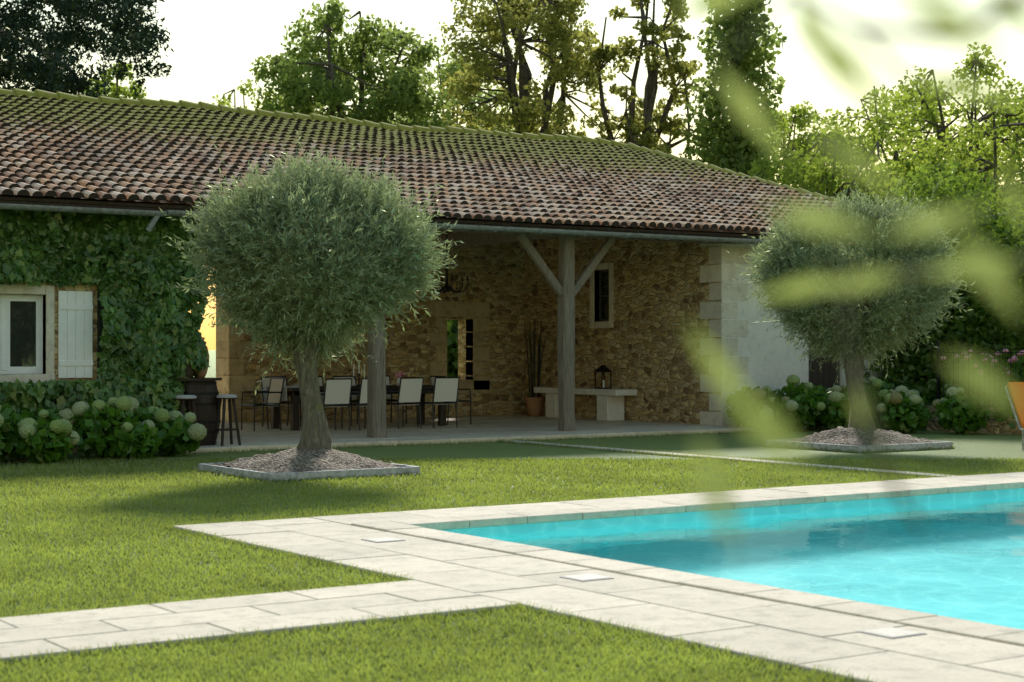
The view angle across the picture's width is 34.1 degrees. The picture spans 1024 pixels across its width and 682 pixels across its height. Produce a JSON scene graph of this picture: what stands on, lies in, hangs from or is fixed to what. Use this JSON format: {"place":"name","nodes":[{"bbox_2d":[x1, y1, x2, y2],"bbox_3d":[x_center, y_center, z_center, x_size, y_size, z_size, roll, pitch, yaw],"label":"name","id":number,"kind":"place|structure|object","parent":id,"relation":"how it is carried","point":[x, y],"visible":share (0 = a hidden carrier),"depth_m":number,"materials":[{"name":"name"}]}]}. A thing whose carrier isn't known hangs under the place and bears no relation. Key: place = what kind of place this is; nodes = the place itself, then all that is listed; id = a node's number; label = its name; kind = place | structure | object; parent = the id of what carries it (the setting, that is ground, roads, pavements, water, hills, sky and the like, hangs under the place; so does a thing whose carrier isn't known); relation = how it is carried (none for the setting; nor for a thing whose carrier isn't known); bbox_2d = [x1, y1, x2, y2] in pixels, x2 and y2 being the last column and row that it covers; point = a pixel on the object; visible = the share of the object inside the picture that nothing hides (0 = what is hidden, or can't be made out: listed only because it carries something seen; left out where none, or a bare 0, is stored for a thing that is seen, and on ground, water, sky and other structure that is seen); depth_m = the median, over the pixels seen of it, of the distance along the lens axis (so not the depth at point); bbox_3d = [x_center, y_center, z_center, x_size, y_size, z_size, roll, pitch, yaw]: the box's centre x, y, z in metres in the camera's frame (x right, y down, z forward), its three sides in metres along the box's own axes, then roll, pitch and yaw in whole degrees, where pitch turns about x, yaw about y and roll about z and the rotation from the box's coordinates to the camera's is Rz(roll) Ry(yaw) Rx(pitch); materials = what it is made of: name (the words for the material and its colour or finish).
{"place":"outdoors","nodes":[
{"label":"outdoors","id":0,"kind":"place"},
{"bbox_2d":[84,62,146,99],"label":"small tree","id":1,"kind":"object","parent":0,"point":[123,92],"depth_m":74.42,"materials":[{"name":"green plant"}]},
{"bbox_2d":[197,79,294,265],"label":"tree","id":2,"kind":"object","parent":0,"point":[249,85],"depth_m":89.73,"materials":[{"name":"green plant"}]},
{"bbox_2d":[249,0,458,127],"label":"tree","id":3,"kind":"object","parent":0,"point":[319,89],"depth_m":56.76,"materials":[{"name":"green plant"}]},
{"bbox_2d":[394,371,405,377],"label":"flowers","id":4,"kind":"object","parent":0,"point":[399,374],"visible":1,"depth_m":30.58,"materials":[{"name":"pink plant"}]},
{"bbox_2d":[387,34,514,132],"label":"tree","id":5,"kind":"object","parent":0,"point":[452,66],"depth_m":84.11,"materials":[{"name":"green plant"}]},
{"bbox_2d":[2,395,911,458],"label":"hydrangea stems","id":6,"kind":"object","parent":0,"point":[785,415],"visible":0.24,"depth_m":29.51,"materials":[{"name":"green plant"}]},
{"bbox_2d":[0,350,1023,681],"bbox_3d":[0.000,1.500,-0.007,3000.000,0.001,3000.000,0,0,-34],"label":"lawn","id":7,"kind":"structure","parent":0,"point":[984,446],"depth_m":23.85,"materials":[{"name":"green plant"}]},
{"bbox_2d":[0,0,145,87],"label":"cedar trunk boughs","id":8,"kind":"object","parent":7,"relation":"on","point":[36,47],"visible":0.24,"depth_m":44.54,"materials":[{"name":"brown plant"}]},
{"bbox_2d":[0,0,173,97],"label":"cedar needles","id":9,"kind":"object","parent":8,"relation":"attached to","point":[48,75],"visible":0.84,"depth_m":44.19,"materials":[{"name":"green plant"}]},
{"bbox_2d":[210,447,400,472],"bbox_3d":[-2.446,1.410,19.994,1.890,0.310,1.890,0,0,-34],"label":"gravel bed","id":10,"kind":"object","parent":7,"relation":"on","point":[303,459],"visible":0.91,"depth_m":19.55,"materials":[{"name":"grey gravel"}]},
{"bbox_2d":[198,462,419,481],"bbox_3d":[-2.446,1.553,19.993,1.960,0.135,1.960,0,0,-34],"label":"stone border","id":11,"kind":"object","parent":7,"relation":"on","point":[407,469],"visible":0.42,"depth_m":19.24,"materials":[{"name":"stone"}]},
{"bbox_2d":[192,459,429,478],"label":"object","id":12,"kind":"object","parent":7,"relation":"on","point":[302,478],"visible":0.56,"depth_m":19.30,"materials":[{"name":"brown wood"}]},
{"bbox_2d":[160,131,463,450],"bbox_3d":[-2.272,-0.522,20.035,3.807,3.945,3.232,0,0,-34],"label":"olive tree","id":13,"kind":"object","parent":12,"relation":"on","point":[314,202],"depth_m":19.37,"materials":[{"name":"green plant"}]},
{"bbox_2d":[3,200,721,455],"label":"house rubble walls","id":14,"kind":"structure","parent":7,"relation":"on","point":[646,348],"depth_m":33.84,"materials":[{"name":"brown stone"}]},
{"bbox_2d":[0,291,92,377],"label":"white window frames","id":15,"kind":"structure","parent":14,"relation":"attached to","point":[75,334],"depth_m":23.70,"materials":[{"name":"white wood"}]},
{"bbox_2d":[10,301,35,366],"bbox_3d":[-7.125,-0.095,23.400,0.990,1.010,0.010,0,0,-34],"label":"window glass","id":16,"kind":"object","parent":15,"relation":"in","point":[22,333],"visible":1,"depth_m":23.55,"materials":[{"name":"black glass"}]},
{"bbox_2d":[4,221,170,403],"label":"ivy stems","id":17,"kind":"object","parent":14,"relation":"attached to","point":[99,323],"visible":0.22,"depth_m":23.99,"materials":[{"name":"brown plant"}]},
{"bbox_2d":[0,200,209,421],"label":"ivy","id":18,"kind":"object","parent":14,"relation":"attached to","point":[133,330],"visible":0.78,"depth_m":23.99,"materials":[{"name":"green plant"}]},
{"bbox_2d":[0,262,613,383],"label":"window surround","id":19,"kind":"object","parent":14,"relation":"in","point":[48,291],"visible":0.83,"depth_m":23.62,"materials":[{"name":"beige stone"}]},
{"bbox_2d":[216,254,489,421],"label":"wall ashlar dressings","id":20,"kind":"structure","parent":14,"relation":"attached to","point":[475,385],"depth_m":34.74,"materials":[{"name":"stone"}]},
{"bbox_2d":[166,208,735,295],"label":"wooden beams","id":21,"kind":"structure","parent":14,"relation":"attached to","point":[471,238],"depth_m":29.15,"materials":[{"name":"grey wood"}]},
{"bbox_2d":[0,194,961,248],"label":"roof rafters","id":22,"kind":"object","parent":14,"relation":"attached to","point":[75,202],"visible":0.17,"depth_m":26.89,"materials":[{"name":"grey wood"}]},
{"bbox_2d":[14,183,841,237],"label":"roof channel tiles","id":23,"kind":"object","parent":22,"relation":"on","point":[676,228],"depth_m":29.01,"materials":[{"name":"brown ceramic"}]},
{"bbox_2d":[427,231,468,292],"bbox_3d":[-1.220,-1.901,31.255,0.854,2.006,0.828,0,0,-34],"label":"chandelier","id":24,"kind":"object","parent":22,"relation":"hanging from","point":[448,288],"visible":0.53,"depth_m":31.23,"materials":[{"name":"black metal"}]},
{"bbox_2d":[0,94,956,243],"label":"canal roof tiles","id":25,"kind":"object","parent":22,"relation":"on","point":[55,147],"visible":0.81,"depth_m":30.48,"materials":[{"name":"brown tile"}]},
{"bbox_2d":[0,88,952,232],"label":"roof ridge tiles","id":26,"kind":"object","parent":25,"relation":"on","point":[15,92],"visible":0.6,"depth_m":35.84,"materials":[{"name":"tile"}]},
{"bbox_2d":[0,203,961,250],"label":"eave gutter","id":27,"kind":"object","parent":22,"relation":"attached to","point":[157,215],"visible":0.57,"depth_m":26.82,"materials":[{"name":"metal"}]},
{"bbox_2d":[599,270,608,320],"bbox_3d":[1.930,-0.918,33.811,0.050,1.040,0.480,0,0,-34],"label":"window frame","id":28,"kind":"object","parent":14,"relation":"attached to","point":[600,295],"visible":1,"depth_m":33.97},
{"bbox_2d":[601,272,608,318],"bbox_3d":[1.930,-0.918,33.811,0.010,0.960,0.400,0,0,-34],"label":"window glass","id":29,"kind":"object","parent":28,"relation":"in","point":[604,291],"visible":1,"depth_m":33.85,"materials":[{"name":"black glass"}]},
{"bbox_2d":[447,319,457,376],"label":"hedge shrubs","id":30,"kind":"object","parent":7,"relation":"on","point":[452,348],"visible":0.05,"depth_m":51.45,"materials":[{"name":"green plant"}]},
{"bbox_2d":[156,414,749,453],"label":"terrace flagstones","id":31,"kind":"object","parent":7,"relation":"on","point":[485,428],"visible":0.56,"depth_m":28.64,"materials":[{"name":"grey stone"}]},
{"bbox_2d":[175,395,200,446],"bbox_3d":[-4.717,1.155,24.159,0.327,0.753,0.327,0,0,-34],"label":"bar stool","id":32,"kind":"object","parent":31,"relation":"on","point":[188,398],"visible":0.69,"depth_m":24.09,"materials":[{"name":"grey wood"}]},
{"bbox_2d":[178,378,221,445],"bbox_3d":[-4.659,1.039,24.659,0.740,0.985,0.740,0,0,-34],"label":"barrel","id":33,"kind":"object","parent":31,"relation":"on","point":[205,391],"visible":0.49,"depth_m":24.39,"materials":[{"name":"brown wood"}]},
{"bbox_2d":[185,363,192,377],"bbox_3d":[-4.771,0.394,24.525,0.180,0.303,0.171,0,0,-34],"label":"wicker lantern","id":34,"kind":"object","parent":33,"relation":"on","point":[188,371],"visible":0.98,"depth_m":24.46,"materials":[{"name":"brown wicker"}]},
{"bbox_2d":[193,337,208,377],"bbox_3d":[-4.650,0.247,24.863,0.280,0.600,0.280,0,0,-34],"label":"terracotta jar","id":35,"kind":"object","parent":33,"relation":"on","point":[202,373],"visible":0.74,"depth_m":24.80,"materials":[{"name":"ceramic"}]},
{"bbox_2d":[213,394,240,445],"bbox_3d":[-4.189,1.157,24.520,0.327,0.753,0.327,0,0,-34],"label":"bar stool","id":36,"kind":"object","parent":31,"relation":"on","point":[229,397],"visible":1,"depth_m":24.47,"materials":[{"name":"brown wood"}]},
{"bbox_2d":[241,377,284,430],"bbox_3d":[-4.335,1.095,29.056,0.598,0.913,0.532,0,0,-34],"label":"dining chair","id":37,"kind":"object","parent":31,"relation":"on","point":[275,391],"visible":0.96,"depth_m":29.11,"materials":[{"name":"grey fabric"}]},
{"bbox_2d":[260,376,300,426],"bbox_3d":[-4.191,1.101,30.234,0.532,0.913,0.598,0,0,-34],"label":"chair","id":38,"kind":"object","parent":31,"relation":"on","point":[265,382],"visible":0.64,"depth_m":30.32,"materials":[{"name":"grey metal"}]},
{"bbox_2d":[302,376,325,422],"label":"chair","id":39,"kind":"object","parent":31,"relation":"on","point":[320,380],"visible":0.06,"depth_m":30.90,"materials":[{"name":"grey"}]},
{"bbox_2d":[320,378,351,430],"bbox_3d":[-3.124,1.094,28.752,0.532,0.913,0.598,0,0,-36],"label":"dining chair","id":40,"kind":"object","parent":31,"relation":"on","point":[337,392],"visible":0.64,"depth_m":28.57,"materials":[{"name":"grey fabric"}]},
{"bbox_2d":[333,375,358,425],"bbox_3d":[-2.954,1.104,31.045,0.532,0.913,0.598,0,0,-41],"label":"chair","id":41,"kind":"object","parent":31,"relation":"on","point":[354,382],"visible":0.33,"depth_m":31.29,"materials":[{"name":"grey metal"}]},
{"bbox_2d":[341,378,366,430],"bbox_3d":[-2.602,1.096,29.221,0.532,0.913,0.598,0,0,-42],"label":"dining chair","id":42,"kind":"object","parent":31,"relation":"on","point":[362,400],"visible":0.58,"depth_m":28.93,"materials":[{"name":"grey"}]},
{"bbox_2d":[266,385,445,430],"bbox_3d":[-2.741,1.186,30.143,3.250,0.740,1.000,0,0,-34],"label":"dining table","id":43,"kind":"object","parent":31,"relation":"on","point":[293,394],"visible":0.57,"depth_m":29.57,"materials":[{"name":"brown wood"}]},
{"bbox_2d":[281,384,425,399],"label":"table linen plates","id":44,"kind":"object","parent":43,"relation":"on","point":[284,395],"visible":0.2,"depth_m":29.05,"materials":[{"name":"white"}]},
{"bbox_2d":[352,374,365,385],"bbox_3d":[-2.762,0.706,30.131,0.239,0.220,0.139,0,0,-8],"label":"candelabra","id":45,"kind":"object","parent":43,"relation":"on","point":[358,379],"visible":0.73,"depth_m":30.12,"materials":[{"name":"black metal"}]},
{"bbox_2d":[353,361,364,375],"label":"candles","id":46,"kind":"object","parent":45,"relation":"on","point":[358,368],"visible":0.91,"depth_m":30.13,"materials":[{"name":"white wax"}]},
{"bbox_2d":[366,260,386,437],"bbox_3d":[-2.162,-0.142,26.676,0.268,3.365,0.268,0,0,-34],"label":"porch post","id":47,"kind":"object","parent":31,"relation":"on","point":[376,400],"visible":0.55,"depth_m":26.57,"materials":[{"name":"grey wood"}]},
{"bbox_2d":[386,375,406,423],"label":"chair","id":48,"kind":"object","parent":31,"relation":"on","point":[388,382],"visible":0.27,"depth_m":31.77,"materials":[{"name":"grey metal"}]},
{"bbox_2d":[386,377,423,428],"bbox_3d":[-1.958,1.098,29.701,0.532,0.913,0.598,0,0,-42],"label":"dining chair","id":49,"kind":"object","parent":31,"relation":"on","point":[410,390],"visible":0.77,"depth_m":29.52,"materials":[{"name":"grey fabric"}]},
{"bbox_2d":[417,377,459,427],"bbox_3d":[-1.324,1.100,30.057,0.532,0.913,0.598,0,0,-36],"label":"dining chair","id":50,"kind":"object","parent":31,"relation":"on","point":[445,391],"visible":0.91,"depth_m":29.87,"materials":[{"name":"grey fabric"}]},
{"bbox_2d":[430,376,470,424],"bbox_3d":[-1.147,1.105,31.231,0.598,0.913,0.532,0,0,-34],"label":"dining chair","id":51,"kind":"object","parent":31,"relation":"on","point":[432,378],"visible":0.43,"depth_m":31.16,"materials":[{"name":"grey metal"}]},
{"bbox_2d":[525,397,544,415],"bbox_3d":[0.476,1.378,35.000,0.430,0.400,0.430,0,0,-34],"label":"terracotta pot","id":52,"kind":"object","parent":31,"relation":"on","point":[534,405],"visible":1,"depth_m":34.85,"materials":[{"name":"orange ceramic"}]},
{"bbox_2d":[524,318,545,396],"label":"tall cane stems","id":53,"kind":"object","parent":52,"relation":"on","point":[532,372],"visible":0.94,"depth_m":35.00,"materials":[{"name":"brown plant"}]},
{"bbox_2d":[557,236,575,430],"bbox_3d":[0.940,-0.133,28.789,0.257,3.365,0.256,0,0,-34],"label":"porch post","id":54,"kind":"object","parent":31,"relation":"on","point":[566,346],"visible":1,"depth_m":28.69,"materials":[{"name":"grey wood"}]},
{"bbox_2d":[534,387,636,420],"bbox_3d":[1.456,1.262,33.732,0.530,0.620,2.800,0,0,-34],"label":"stone bench","id":55,"kind":"object","parent":31,"relation":"on","point":[610,404],"visible":0.83,"depth_m":32.93,"materials":[{"name":"beige stone"}]},
{"bbox_2d":[594,362,611,388],"bbox_3d":[1.810,0.688,33.190,0.244,0.524,0.244,0,0,-34],"label":"lantern","id":56,"kind":"object","parent":55,"relation":"on","point":[602,369],"visible":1,"depth_m":33.14,"materials":[{"name":"black metal"}]},
{"bbox_2d":[0,375,1017,463],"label":"hydrangea bushes","id":57,"kind":"object","parent":7,"relation":"on","point":[961,413],"visible":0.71,"depth_m":23.28,"materials":[{"name":"green plant"}]},
{"bbox_2d":[0,440,1023,681],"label":"stone paving","id":58,"kind":"structure","parent":7,"relation":"on","point":[452,576],"depth_m":9.42,"materials":[{"name":"beige stone"}]},
{"bbox_2d":[361,537,926,638],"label":"pool skimmer lids","id":59,"kind":"object","parent":58,"relation":"on","point":[892,632],"visible":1,"depth_m":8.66,"materials":[{"name":"white plastic"}]},
{"bbox_2d":[351,478,1023,646],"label":"pool coping","id":60,"kind":"object","parent":7,"relation":"on","point":[428,528],"visible":0.84,"depth_m":12.50,"materials":[{"name":"beige stone"}]},
{"bbox_2d":[441,488,1023,535],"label":"wall tiles","id":61,"kind":"object","parent":7,"relation":"in","point":[643,519],"depth_m":15.82,"materials":[{"name":"blue tile"}]},
{"bbox_2d":[478,495,1023,629],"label":"pool water","id":62,"kind":"structure","parent":61,"relation":"in","point":[961,559],"depth_m":13.18,"materials":[{"name":"teal liquid"}]},
{"bbox_2d":[679,0,786,183],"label":"columnar tree","id":63,"kind":"object","parent":7,"relation":"on","point":[722,151],"depth_m":55.47,"materials":[{"name":"green plant"}]},
{"bbox_2d":[722,243,899,426],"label":"wall","id":64,"kind":"structure","parent":7,"relation":"on","point":[774,364],"depth_m":31.33,"materials":[{"name":"white paint"}]},
{"bbox_2d":[809,339,839,426],"bbox_3d":[5.997,0.571,32.287,0.900,2.150,0.090,0,0,-34],"label":"brown shutter door","id":65,"kind":"structure","parent":64,"relation":"attached to","point":[826,377],"depth_m":32.26,"materials":[{"name":"brown"}]},
{"bbox_2d":[747,123,937,212],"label":"tree","id":66,"kind":"object","parent":7,"relation":"on","point":[808,178],"depth_m":49.28,"materials":[{"name":"green plant"}]},
{"bbox_2d":[767,440,952,452],"bbox_3d":[5.237,1.576,25.234,1.960,0.135,1.960,0,0,-34],"label":"stone border","id":67,"kind":"object","parent":7,"relation":"on","point":[935,445],"visible":0.33,"depth_m":24.45,"materials":[{"name":"stone"}]},
{"bbox_2d":[766,439,960,449],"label":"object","id":68,"kind":"object","parent":7,"relation":"on","point":[886,448],"visible":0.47,"depth_m":24.35,"materials":[{"name":"brown wood"}]},
{"bbox_2d":[790,426,939,445],"bbox_3d":[5.237,1.442,25.234,1.890,0.320,1.890,0,0,-34],"label":"gravel mound","id":69,"kind":"object","parent":7,"relation":"on","point":[841,435],"visible":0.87,"depth_m":24.82,"materials":[{"name":"grey gravel"}]},
{"bbox_2d":[726,179,975,429],"bbox_3d":[5.174,-0.495,25.217,3.715,3.938,3.852,0,0,-34],"label":"olive tree","id":70,"kind":"object","parent":69,"relation":"on","point":[896,315],"depth_m":24.66,"materials":[{"name":"green plant"}]},
{"bbox_2d":[863,160,1023,425],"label":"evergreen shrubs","id":71,"kind":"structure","parent":7,"relation":"on","point":[1002,328],"depth_m":32.25,"materials":[{"name":"green plant"}]},
{"bbox_2d":[895,89,1023,221],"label":"tree","id":72,"kind":"object","parent":7,"relation":"on","point":[975,139],"depth_m":47.79,"materials":[{"name":"green plant"}]},
{"bbox_2d":[900,200,1023,341],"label":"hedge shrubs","id":73,"kind":"object","parent":7,"relation":"on","point":[984,209],"depth_m":44.32,"materials":[{"name":"green plant"}]},
{"bbox_2d":[926,406,1023,434],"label":"railing plinth wall","id":74,"kind":"structure","parent":7,"relation":"on","point":[994,426],"depth_m":29.39,"materials":[{"name":"stone"}]},
{"bbox_2d":[937,340,1023,407],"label":"iron railing fence","id":75,"kind":"object","parent":74,"relation":"on","point":[939,372],"visible":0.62,"depth_m":30.23,"materials":[{"name":"black metal"}]},
{"bbox_2d":[935,351,1023,406],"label":"rose bushes","id":76,"kind":"object","parent":7,"relation":"on","point":[1016,373],"visible":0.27,"depth_m":30.40,"materials":[{"name":"green plant"}]},
{"bbox_2d":[940,349,1023,375],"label":"flowers","id":77,"kind":"object","parent":76,"relation":"attached to","point":[1014,358],"visible":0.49,"depth_m":30.31,"materials":[{"name":"pink"}]},
{"bbox_2d":[1006,382,1023,449],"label":"deck chair","id":78,"kind":"object","parent":7,"relation":"on","point":[1016,389],"visible":0.78,"depth_m":25.06,"materials":[{"name":"fabric"}]},
{"bbox_2d":[0,0,1023,349],"label":"sky","id":79,"kind":"structure","parent":0,"point":[215,44],"materials":[{"name":"white"}]},
{"bbox_2d":[436,0,615,136],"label":"tall lime tree","id":80,"kind":"object","parent":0,"point":[560,31],"depth_m":60.76,"materials":[{"name":"green plant"}]},
{"bbox_2d":[582,0,702,153],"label":"tree","id":81,"kind":"object","parent":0,"point":[600,53],"depth_m":59.57,"materials":[{"name":"green plant"}]},
{"bbox_2d":[700,243,747,426],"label":"stone quoins","id":82,"kind":"object","parent":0,"point":[723,309],"visible":0.66,"depth_m":30.88,"materials":[{"name":"beige stone"}]},
{"bbox_2d":[714,101,852,189],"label":"tree","id":83,"kind":"object","parent":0,"point":[806,117],"depth_m":83.62,"materials":[{"name":"green plant"}]},
{"bbox_2d":[675,0,1023,545],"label":"leaves","id":84,"kind":"object","parent":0,"point":[981,264],"depth_m":0.81,"materials":[{"name":"green plant"}]},
{"bbox_2d":[797,66,1021,208],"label":"tree","id":85,"kind":"object","parent":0,"point":[892,115],"depth_m":78.99,"materials":[{"name":"green plant"}]},
{"bbox_2d":[881,44,1023,207],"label":"sparse tree","id":86,"kind":"object","parent":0,"point":[921,116],"depth_m":54.82,"materials":[{"name":"green plant"}]},
{"bbox_2d":[949,214,1022,322],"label":"tree","id":87,"kind":"object","parent":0,"point":[991,237],"depth_m":41.38,"materials":[{"name":"green plant"}]}
]}

